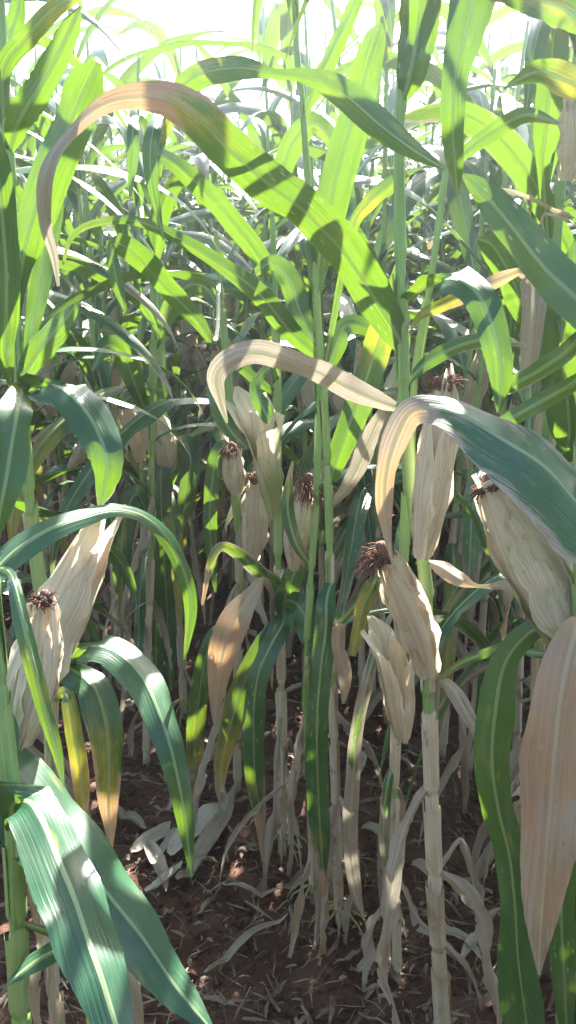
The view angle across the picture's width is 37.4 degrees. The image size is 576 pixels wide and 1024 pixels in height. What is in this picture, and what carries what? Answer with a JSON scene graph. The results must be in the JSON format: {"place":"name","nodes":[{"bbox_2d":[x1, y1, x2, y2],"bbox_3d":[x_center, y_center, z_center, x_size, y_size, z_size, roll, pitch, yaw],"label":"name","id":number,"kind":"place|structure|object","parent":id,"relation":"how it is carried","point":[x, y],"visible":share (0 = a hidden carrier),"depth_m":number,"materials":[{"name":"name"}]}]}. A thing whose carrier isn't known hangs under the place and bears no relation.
{"place":"outdoors","nodes":[
{"label":"outdoors","id":0,"kind":"place"},
{"bbox_2d":[5,0,531,182],"label":"sky","id":1,"kind":"structure","parent":0,"point":[179,17],"materials":[{"name":"white"}]},
{"bbox_2d":[0,415,575,1023],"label":"ground","id":2,"kind":"structure","parent":0,"point":[346,991],"depth_m":1.98,"materials":[{"name":"red soil"}]},
{"bbox_2d":[0,73,90,571],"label":"maize plant","id":3,"kind":"object","parent":2,"relation":"on","point":[47,561],"visible":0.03,"depth_m":3.66,"materials":[{"name":"green plant"}]},
{"bbox_2d":[12,71,105,501],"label":"maize plant","id":4,"kind":"object","parent":2,"relation":"on","point":[92,196],"visible":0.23,"depth_m":2.58,"materials":[{"name":"green plant"}]},
{"bbox_2d":[0,25,119,510],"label":"maize plant","id":5,"kind":"object","parent":2,"relation":"on","point":[82,29],"visible":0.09,"depth_m":3.35,"materials":[{"name":"green plant"}]},
{"bbox_2d":[0,131,127,551],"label":"maize plant","id":6,"kind":"object","parent":2,"relation":"on","point":[64,544],"visible":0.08,"depth_m":1.94,"materials":[{"name":"green plant"}]},
{"bbox_2d":[15,145,112,635],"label":"maize plant","id":7,"kind":"object","parent":2,"relation":"on","point":[20,574],"visible":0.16,"depth_m":2.24,"materials":[{"name":"green plant"}]},
{"bbox_2d":[16,86,129,602],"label":"maize plant","id":8,"kind":"object","parent":2,"relation":"on","point":[69,374],"visible":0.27,"depth_m":2.98,"materials":[{"name":"green plant"}]},
{"bbox_2d":[16,153,132,566],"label":"maize plant","id":9,"kind":"object","parent":2,"relation":"on","point":[49,456],"visible":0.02,"depth_m":3.52,"materials":[{"name":"green plant"}]},
{"bbox_2d":[0,3,155,552],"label":"maize plant","id":10,"kind":"object","parent":2,"relation":"on","point":[93,12],"visible":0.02,"depth_m":3.03,"materials":[{"name":"green plant"}]},
{"bbox_2d":[0,48,157,569],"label":"maize plant","id":11,"kind":"object","parent":2,"relation":"on","point":[15,84],"visible":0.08,"depth_m":3.22,"materials":[{"name":"green plant"}]},
{"bbox_2d":[6,96,172,660],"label":"maize plant","id":12,"kind":"object","parent":2,"relation":"on","point":[42,125],"visible":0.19,"depth_m":2.44,"materials":[{"name":"green plant"}]},
{"bbox_2d":[31,48,148,636],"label":"maize plant","id":13,"kind":"object","parent":2,"relation":"on","point":[104,368],"visible":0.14,"depth_m":2.75,"materials":[{"name":"green plant"}]},
{"bbox_2d":[0,0,193,665],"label":"maize plant","id":14,"kind":"object","parent":2,"relation":"on","point":[118,330],"visible":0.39,"depth_m":1.79,"materials":[{"name":"green plant"}]},
{"bbox_2d":[0,0,194,1023],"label":"maize plant","id":15,"kind":"object","parent":2,"relation":"on","point":[27,354],"visible":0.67,"depth_m":1.07,"materials":[{"name":"green plant"}]},
{"bbox_2d":[54,90,149,486],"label":"maize plant","id":16,"kind":"object","parent":2,"relation":"on","point":[116,314],"visible":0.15,"depth_m":4.30,"materials":[{"name":"green plant"}]},
{"bbox_2d":[17,76,186,625],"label":"maize plant","id":17,"kind":"object","parent":2,"relation":"on","point":[51,373],"visible":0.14,"depth_m":2.95,"materials":[{"name":"green plant"}]},
{"bbox_2d":[0,116,203,560],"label":"maize plant","id":18,"kind":"object","parent":2,"relation":"on","point":[44,410],"visible":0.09,"depth_m":3.26,"materials":[{"name":"green plant"}]},
{"bbox_2d":[3,96,203,816],"bbox_3d":[-0.745,-0.138,1.717,1.174,2.080,0.454,-6,19,-9],"label":"maize plant","id":19,"kind":"object","parent":2,"relation":"on","point":[138,295],"visible":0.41,"depth_m":1.81,"materials":[{"name":"green plant"}]},
{"bbox_2d":[0,504,211,1023],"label":"maize plant","id":20,"kind":"object","parent":2,"relation":"on","point":[107,947],"visible":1,"depth_m":0.88,"materials":[{"name":"green plant"}]},
{"bbox_2d":[1,0,217,801],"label":"maize plant","id":21,"kind":"object","parent":2,"relation":"on","point":[117,560],"visible":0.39,"depth_m":1.83,"materials":[{"name":"green plant"}]},
{"bbox_2d":[36,56,186,655],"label":"maize plant","id":22,"kind":"object","parent":2,"relation":"on","point":[172,522],"visible":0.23,"depth_m":2.36,"materials":[{"name":"green plant"}]},
{"bbox_2d":[85,150,167,500],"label":"maize plant","id":23,"kind":"object","parent":2,"relation":"on","point":[110,156],"visible":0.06,"depth_m":4.03,"materials":[{"name":"green plant"}]},
{"bbox_2d":[1,31,255,634],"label":"maize plant","id":24,"kind":"object","parent":2,"relation":"on","point":[201,214],"visible":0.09,"depth_m":2.69,"materials":[{"name":"green plant"}]},
{"bbox_2d":[117,805,146,828],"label":"fallen leaf","id":25,"kind":"object","parent":2,"relation":"on","point":[133,816],"visible":0.87,"depth_m":2.16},
{"bbox_2d":[13,0,261,642],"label":"maize plant","id":26,"kind":"object","parent":2,"relation":"on","point":[78,458],"visible":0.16,"depth_m":2.46,"materials":[{"name":"green plant"}]},
{"bbox_2d":[130,821,170,851],"bbox_3d":[-0.326,0.793,2.087,0.037,0.024,0.137,14,22,38],"label":"fallen husk","id":27,"kind":"object","parent":2,"relation":"on","point":[157,833],"visible":1,"depth_m":2.09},
{"bbox_2d":[144,840,168,890],"bbox_3d":[-0.303,0.822,1.995,0.040,0.021,0.178,-9,19,-26],"label":"fallen husk","id":28,"kind":"object","parent":2,"relation":"on","point":[152,850],"visible":1,"depth_m":2.01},
{"bbox_2d":[119,133,199,483],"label":"maize plant","id":29,"kind":"object","parent":2,"relation":"on","point":[147,333],"visible":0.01,"depth_m":4.21,"materials":[{"name":"green plant"}]},
{"bbox_2d":[101,114,219,484],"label":"maize plant","id":30,"kind":"object","parent":2,"relation":"on","point":[145,339],"visible":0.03,"depth_m":4.03,"materials":[{"name":"green plant"}]},
{"bbox_2d":[144,860,182,891],"bbox_3d":[-0.279,0.833,1.954,0.032,0.025,0.131,12,21,33],"label":"fallen husk","id":31,"kind":"object","parent":2,"relation":"on","point":[156,883],"visible":1,"depth_m":1.95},
{"bbox_2d":[92,75,245,553],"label":"maize plant","id":32,"kind":"object","parent":2,"relation":"on","point":[176,250],"visible":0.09,"depth_m":3.75,"materials":[{"name":"green plant"}]},
{"bbox_2d":[87,25,256,522],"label":"maize plant","id":33,"kind":"object","parent":2,"relation":"on","point":[114,32],"visible":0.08,"depth_m":3.72,"materials":[{"name":"green plant"}]},
{"bbox_2d":[117,291,268,728],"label":"maize plant","id":34,"kind":"object","parent":2,"relation":"on","point":[173,457],"visible":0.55,"depth_m":2.37,"materials":[{"name":"beige plant"}]},
{"bbox_2d":[167,803,218,854],"bbox_3d":[-0.224,0.779,2.122,0.053,0.032,0.232,10,20,28],"label":"fallen husk","id":35,"kind":"object","parent":2,"relation":"on","point":[206,813],"visible":0.63,"depth_m":2.14,"materials":[{"name":"plant"}]},
{"bbox_2d":[132,113,263,528],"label":"maize plant","id":36,"kind":"object","parent":2,"relation":"on","point":[175,261],"visible":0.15,"depth_m":3.74,"materials":[{"name":"green plant"}]},
{"bbox_2d":[87,20,315,564],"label":"maize plant","id":37,"kind":"object","parent":2,"relation":"on","point":[160,34],"visible":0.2,"depth_m":3.48,"materials":[{"name":"green plant"}]},
{"bbox_2d":[160,192,245,491],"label":"maize plant","id":38,"kind":"object","parent":2,"relation":"on","point":[205,309],"visible":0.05,"depth_m":4.88,"materials":[{"name":"green plant"}]},
{"bbox_2d":[38,144,374,824],"bbox_3d":[-0.274,0.084,2.055,0.686,1.715,0.883,9,19,26],"label":"maize plant","id":39,"kind":"object","parent":2,"relation":"on","point":[225,458],"visible":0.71,"depth_m":1.92,"materials":[{"name":"green plant"}]},
{"bbox_2d":[62,113,354,892],"bbox_3d":[-0.097,0.206,1.688,0.259,1.862,0.522,15,23,39],"label":"maize plant","id":40,"kind":"object","parent":2,"relation":"on","point":[256,415],"visible":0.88,"depth_m":1.72,"materials":[{"name":"green plant"}]},
{"bbox_2d":[177,91,240,456],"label":"maize plant","id":41,"kind":"object","parent":2,"relation":"on","point":[225,304],"visible":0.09,"depth_m":4.64,"materials":[{"name":"green plant"}]},
{"bbox_2d":[157,166,261,551],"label":"maize plant","id":42,"kind":"object","parent":2,"relation":"on","point":[197,361],"visible":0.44,"depth_m":3.53,"materials":[{"name":"green plant"}]},
{"bbox_2d":[185,784,234,877],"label":"fallen leaf","id":43,"kind":"object","parent":2,"relation":"on","point":[211,831],"visible":0.89,"depth_m":2.10,"materials":[{"name":"plant"}]},
{"bbox_2d":[175,855,213,879],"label":"fallen leaf","id":44,"kind":"object","parent":43,"relation":"on","point":[197,859],"visible":0.9,"depth_m":1.97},
{"bbox_2d":[174,99,252,487],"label":"maize plant","id":45,"kind":"object","parent":2,"relation":"on","point":[199,340],"visible":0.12,"depth_m":4.58,"materials":[{"name":"green plant"}]},
{"bbox_2d":[87,127,343,583],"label":"maize plant","id":46,"kind":"object","parent":2,"relation":"on","point":[186,374],"visible":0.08,"depth_m":3.27,"materials":[{"name":"green plant"}]},
{"bbox_2d":[163,46,283,575],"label":"maize plant","id":47,"kind":"object","parent":2,"relation":"on","point":[232,333],"visible":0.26,"depth_m":3.45,"materials":[{"name":"green plant"}]},
{"bbox_2d":[186,177,261,470],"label":"maize plant","id":48,"kind":"object","parent":2,"relation":"on","point":[242,318],"visible":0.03,"depth_m":4.52,"materials":[{"name":"green plant"}]},
{"bbox_2d":[197,180,254,492],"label":"maize plant","id":49,"kind":"object","parent":2,"relation":"on","point":[206,455],"visible":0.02,"depth_m":4.58,"materials":[{"name":"green plant"}]},
{"bbox_2d":[7,56,445,766],"bbox_3d":[-0.216,-0.056,1.875,1.326,1.834,1.032,7,19,23],"label":"maize plant","id":50,"kind":"object","parent":2,"relation":"on","point":[363,110],"visible":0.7,"depth_m":1.94,"materials":[{"name":"green plant"}]},
{"bbox_2d":[95,155,373,582],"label":"maize plant","id":51,"kind":"object","parent":2,"relation":"on","point":[214,351],"visible":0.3,"depth_m":3.52,"materials":[{"name":"green plant"}]},
{"bbox_2d":[193,182,289,469],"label":"maize plant","id":52,"kind":"object","parent":2,"relation":"on","point":[259,231],"visible":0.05,"depth_m":4.32,"materials":[{"name":"green plant"}]},
{"bbox_2d":[204,913,287,972],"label":"fallen leaf","id":53,"kind":"object","parent":2,"relation":"on","point":[244,937],"visible":1,"depth_m":1.76,"materials":[{"name":"plant"}]},
{"bbox_2d":[24,92,470,432],"bbox_3d":[-0.004,-1.484,5.176,11.879,2.601,20.382,0,17,0],"label":"distant maize","id":54,"kind":"object","parent":2,"relation":"on","point":[206,413],"depth_m":5.94,"materials":[{"name":"green plant"}]},
{"bbox_2d":[125,170,378,625],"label":"maize plant","id":55,"kind":"object","parent":2,"relation":"on","point":[237,294],"visible":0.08,"depth_m":3.15,"materials":[{"name":"green plant"}]},
{"bbox_2d":[222,882,281,897],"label":"fallen leaf","id":56,"kind":"object","parent":2,"relation":"on","point":[251,889],"visible":1,"depth_m":1.92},
{"bbox_2d":[117,95,407,588],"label":"maize plant","id":57,"kind":"object","parent":2,"relation":"on","point":[262,130],"visible":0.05,"depth_m":3.17,"materials":[{"name":"green plant"}]},
{"bbox_2d":[196,0,337,617],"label":"maize plant","id":58,"kind":"object","parent":2,"relation":"on","point":[268,32],"visible":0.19,"depth_m":2.79,"materials":[{"name":"green plant"}]},
{"bbox_2d":[199,37,336,469],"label":"maize plant","id":59,"kind":"object","parent":2,"relation":"on","point":[284,81],"visible":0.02,"depth_m":3.96,"materials":[{"name":"green plant"}]},
{"bbox_2d":[190,175,381,488],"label":"maize plant","id":60,"kind":"object","parent":2,"relation":"on","point":[228,292],"visible":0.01,"depth_m":3.89,"materials":[{"name":"green plant"}]},
{"bbox_2d":[240,0,331,657],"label":"maize plant","id":61,"kind":"object","parent":2,"relation":"on","point":[269,119],"visible":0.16,"depth_m":2.58,"materials":[{"name":"green plant"}]},
{"bbox_2d":[0,495,575,1023],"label":"straw litter","id":62,"kind":"object","parent":2,"relation":"on","point":[370,989],"visible":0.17,"depth_m":1.85,"materials":[{"name":"plant"}]},
{"bbox_2d":[0,525,575,1023],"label":"soil clods","id":63,"kind":"object","parent":2,"relation":"on","point":[244,947],"visible":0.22,"depth_m":1.91,"materials":[{"name":"soil"}]},
{"bbox_2d":[36,0,540,1023],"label":"maize plant","id":64,"kind":"object","parent":2,"relation":"on","point":[228,146],"visible":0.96,"depth_m":1.13,"materials":[{"name":"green plant"}]},
{"bbox_2d":[284,866,305,889],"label":"fallen leaf","id":65,"kind":"object","parent":2,"relation":"on","point":[296,878],"visible":0.33,"depth_m":1.94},
{"bbox_2d":[103,0,523,724],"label":"maize plant","id":66,"kind":"object","parent":2,"relation":"on","point":[423,182],"visible":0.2,"depth_m":2.14,"materials":[{"name":"green plant"}]},
{"bbox_2d":[287,157,346,536],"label":"maize plant","id":67,"kind":"object","parent":2,"relation":"on","point":[306,282],"visible":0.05,"depth_m":3.82,"materials":[{"name":"green plant"}]},
{"bbox_2d":[185,4,449,532],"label":"maize plant","id":68,"kind":"object","parent":2,"relation":"on","point":[327,306],"visible":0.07,"depth_m":3.48,"materials":[{"name":"green plant"}]},
{"bbox_2d":[230,99,414,593],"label":"maize plant","id":69,"kind":"object","parent":2,"relation":"on","point":[370,143],"visible":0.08,"depth_m":2.76,"materials":[{"name":"green plant"}]},
{"bbox_2d":[199,46,450,533],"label":"maize plant","id":70,"kind":"object","parent":2,"relation":"on","point":[231,313],"visible":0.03,"depth_m":3.90,"materials":[{"name":"green plant"}]},
{"bbox_2d":[244,145,416,685],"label":"maize plant","id":71,"kind":"object","parent":2,"relation":"on","point":[346,307],"visible":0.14,"depth_m":2.44,"materials":[{"name":"green plant"}]},
{"bbox_2d":[185,10,494,682],"bbox_3d":[0.122,-0.419,2.676,1.167,2.055,0.343,13,21,36],"label":"maize plant","id":72,"kind":"object","parent":2,"relation":"on","point":[307,389],"visible":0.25,"depth_m":2.58,"materials":[{"name":"green plant"}]},
{"bbox_2d":[313,103,371,538],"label":"maize plant","id":73,"kind":"object","parent":2,"relation":"on","point":[328,277],"visible":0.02,"depth_m":3.88,"materials":[{"name":"green plant"}]},
{"bbox_2d":[241,187,464,564],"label":"maize plant","id":74,"kind":"object","parent":2,"relation":"on","point":[449,251],"visible":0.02,"depth_m":3.65,"materials":[{"name":"green plant"}]},
{"bbox_2d":[267,0,459,693],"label":"maize plant","id":75,"kind":"object","parent":2,"relation":"on","point":[385,11],"visible":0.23,"depth_m":2.12,"materials":[{"name":"green plant"}]},
{"bbox_2d":[218,255,524,916],"bbox_3d":[0.185,0.181,1.807,0.670,1.420,0.317,0,17,0],"label":"maize plant","id":76,"kind":"object","parent":2,"relation":"on","point":[287,275],"visible":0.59,"depth_m":1.66,"materials":[{"name":"green plant"}]},
{"bbox_2d":[186,0,575,653],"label":"maize plant","id":77,"kind":"object","parent":2,"relation":"on","point":[336,402],"visible":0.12,"depth_m":2.61,"materials":[{"name":"green plant"}]},
{"bbox_2d":[244,51,528,540],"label":"maize plant","id":78,"kind":"object","parent":2,"relation":"on","point":[418,139],"visible":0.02,"depth_m":3.25,"materials":[{"name":"green plant"}]},
{"bbox_2d":[328,131,451,487],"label":"maize plant","id":79,"kind":"object","parent":2,"relation":"on","point":[346,366],"visible":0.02,"depth_m":4.16,"materials":[{"name":"green plant"}]},
{"bbox_2d":[284,0,519,802],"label":"maize plant","id":80,"kind":"object","parent":2,"relation":"on","point":[299,18],"visible":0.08,"depth_m":1.04,"materials":[{"name":"green plant"}]},
{"bbox_2d":[301,0,518,604],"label":"maize plant","id":81,"kind":"object","parent":2,"relation":"on","point":[370,5],"visible":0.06,"depth_m":3.07,"materials":[{"name":"green plant"}]},
{"bbox_2d":[251,0,575,958],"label":"maize plant","id":82,"kind":"object","parent":2,"relation":"on","point":[329,658],"visible":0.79,"depth_m":1.53,"materials":[{"name":"green plant"}]},
{"bbox_2d":[362,69,475,540],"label":"maize plant","id":83,"kind":"object","parent":2,"relation":"on","point":[415,227],"visible":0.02,"depth_m":3.25,"materials":[{"name":"green plant"}]},
{"bbox_2d":[276,20,570,757],"bbox_3d":[0.521,-0.213,2.231,1.233,1.926,0.250,-7,19,-21],"label":"maize plant","id":84,"kind":"object","parent":2,"relation":"on","point":[433,77],"visible":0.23,"depth_m":2.15,"materials":[{"name":"green plant"}]},
{"bbox_2d":[363,70,501,536],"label":"maize plant","id":85,"kind":"object","parent":2,"relation":"on","point":[429,217],"depth_m":3.78,"materials":[{"name":"green plant"}]},
{"bbox_2d":[346,79,528,601],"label":"maize plant","id":86,"kind":"object","parent":2,"relation":"on","point":[414,239],"visible":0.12,"depth_m":3.18,"materials":[{"name":"green plant"}]},
{"bbox_2d":[323,69,575,731],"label":"maize plant","id":87,"kind":"object","parent":2,"relation":"on","point":[461,211],"visible":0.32,"depth_m":2.25,"materials":[{"name":"green plant"}]},
{"bbox_2d":[342,107,559,990],"bbox_3d":[0.208,0.218,1.478,0.229,1.653,0.343,-10,20,-29],"label":"maize plant","id":88,"kind":"object","parent":2,"relation":"on","point":[387,657],"visible":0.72,"depth_m":1.48,"materials":[{"name":"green plant"}]},
{"bbox_2d":[347,141,557,791],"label":"maize plant","id":89,"kind":"object","parent":2,"relation":"on","point":[469,167],"visible":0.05,"depth_m":2.17,"materials":[{"name":"green plant"}]},
{"bbox_2d":[427,914,481,958],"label":"fallen leaf","id":90,"kind":"object","parent":2,"relation":"on","point":[457,933],"visible":0.56,"depth_m":1.76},
{"bbox_2d":[333,72,575,542],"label":"maize plant","id":91,"kind":"object","parent":2,"relation":"on","point":[487,404],"visible":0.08,"depth_m":3.22,"materials":[{"name":"green plant"}]},
{"bbox_2d":[423,91,522,425],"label":"maize plant","id":92,"kind":"object","parent":2,"relation":"on","point":[493,168],"visible":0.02,"depth_m":3.31,"materials":[{"name":"green plant"}]},
{"bbox_2d":[375,82,570,348],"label":"maize plant","id":93,"kind":"object","parent":2,"relation":"on","point":[423,132],"visible":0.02,"depth_m":3.64,"materials":[{"name":"green plant"}]},
{"bbox_2d":[374,62,575,631],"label":"maize plant","id":94,"kind":"object","parent":2,"relation":"on","point":[457,316],"visible":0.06,"depth_m":2.86,"materials":[{"name":"green plant"}]},
{"bbox_2d":[376,15,574,649],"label":"maize plant","id":95,"kind":"object","parent":2,"relation":"on","point":[442,20],"visible":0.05,"depth_m":2.91,"materials":[{"name":"green plant"}]},
{"bbox_2d":[375,0,575,1023],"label":"maize plant","id":96,"kind":"object","parent":2,"relation":"on","point":[523,492],"visible":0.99,"depth_m":0.96,"materials":[{"name":"green plant"}]},
{"bbox_2d":[375,134,575,630],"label":"maize plant","id":97,"kind":"object","parent":2,"relation":"on","point":[482,274],"visible":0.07,"depth_m":3.05,"materials":[{"name":"green plant"}]},
{"bbox_2d":[379,28,575,884],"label":"maize plant","id":98,"kind":"object","parent":2,"relation":"on","point":[534,314],"visible":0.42,"depth_m":1.43,"materials":[{"name":"green plant"}]},
{"bbox_2d":[386,41,569,501],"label":"maize plant","id":99,"kind":"object","parent":2,"relation":"on","point":[505,51],"depth_m":2.46,"materials":[{"name":"green plant"}]},
{"bbox_2d":[461,908,499,957],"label":"fallen leaf","id":100,"kind":"object","parent":2,"relation":"on","point":[466,949],"visible":0.58,"depth_m":1.75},
{"bbox_2d":[443,20,524,505],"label":"maize plant","id":101,"kind":"object","parent":2,"relation":"on","point":[501,40],"visible":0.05,"depth_m":3.44,"materials":[{"name":"green plant"}]},
{"bbox_2d":[405,33,571,609],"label":"maize plant","id":102,"kind":"object","parent":2,"relation":"on","point":[498,179],"visible":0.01,"depth_m":3.13,"materials":[{"name":"green plant"}]},
{"bbox_2d":[405,18,575,865],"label":"maize plant","id":103,"kind":"object","parent":2,"relation":"on","point":[510,153],"visible":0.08,"depth_m":1.54,"materials":[{"name":"green plant"}]},
{"bbox_2d":[408,4,574,634],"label":"maize plant","id":104,"kind":"object","parent":2,"relation":"on","point":[502,11],"visible":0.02,"depth_m":2.46,"materials":[{"name":"green plant"}]},
{"bbox_2d":[429,98,575,593],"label":"maize plant","id":105,"kind":"object","parent":2,"relation":"on","point":[570,185],"visible":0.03,"depth_m":2.59,"materials":[{"name":"green plant"}]},
{"bbox_2d":[431,167,575,302],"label":"maize plant","id":106,"kind":"object","parent":2,"relation":"on","point":[453,258],"depth_m":3.29,"materials":[{"name":"green plant"}]},
{"bbox_2d":[456,43,569,813],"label":"maize plant","id":107,"kind":"object","parent":2,"relation":"on","point":[471,548],"visible":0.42,"depth_m":1.93,"materials":[{"name":"beige plant"}]},
{"bbox_2d":[481,47,575,581],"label":"maize plant","id":108,"kind":"object","parent":2,"relation":"on","point":[571,210],"visible":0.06,"depth_m":2.43,"materials":[{"name":"green plant"}]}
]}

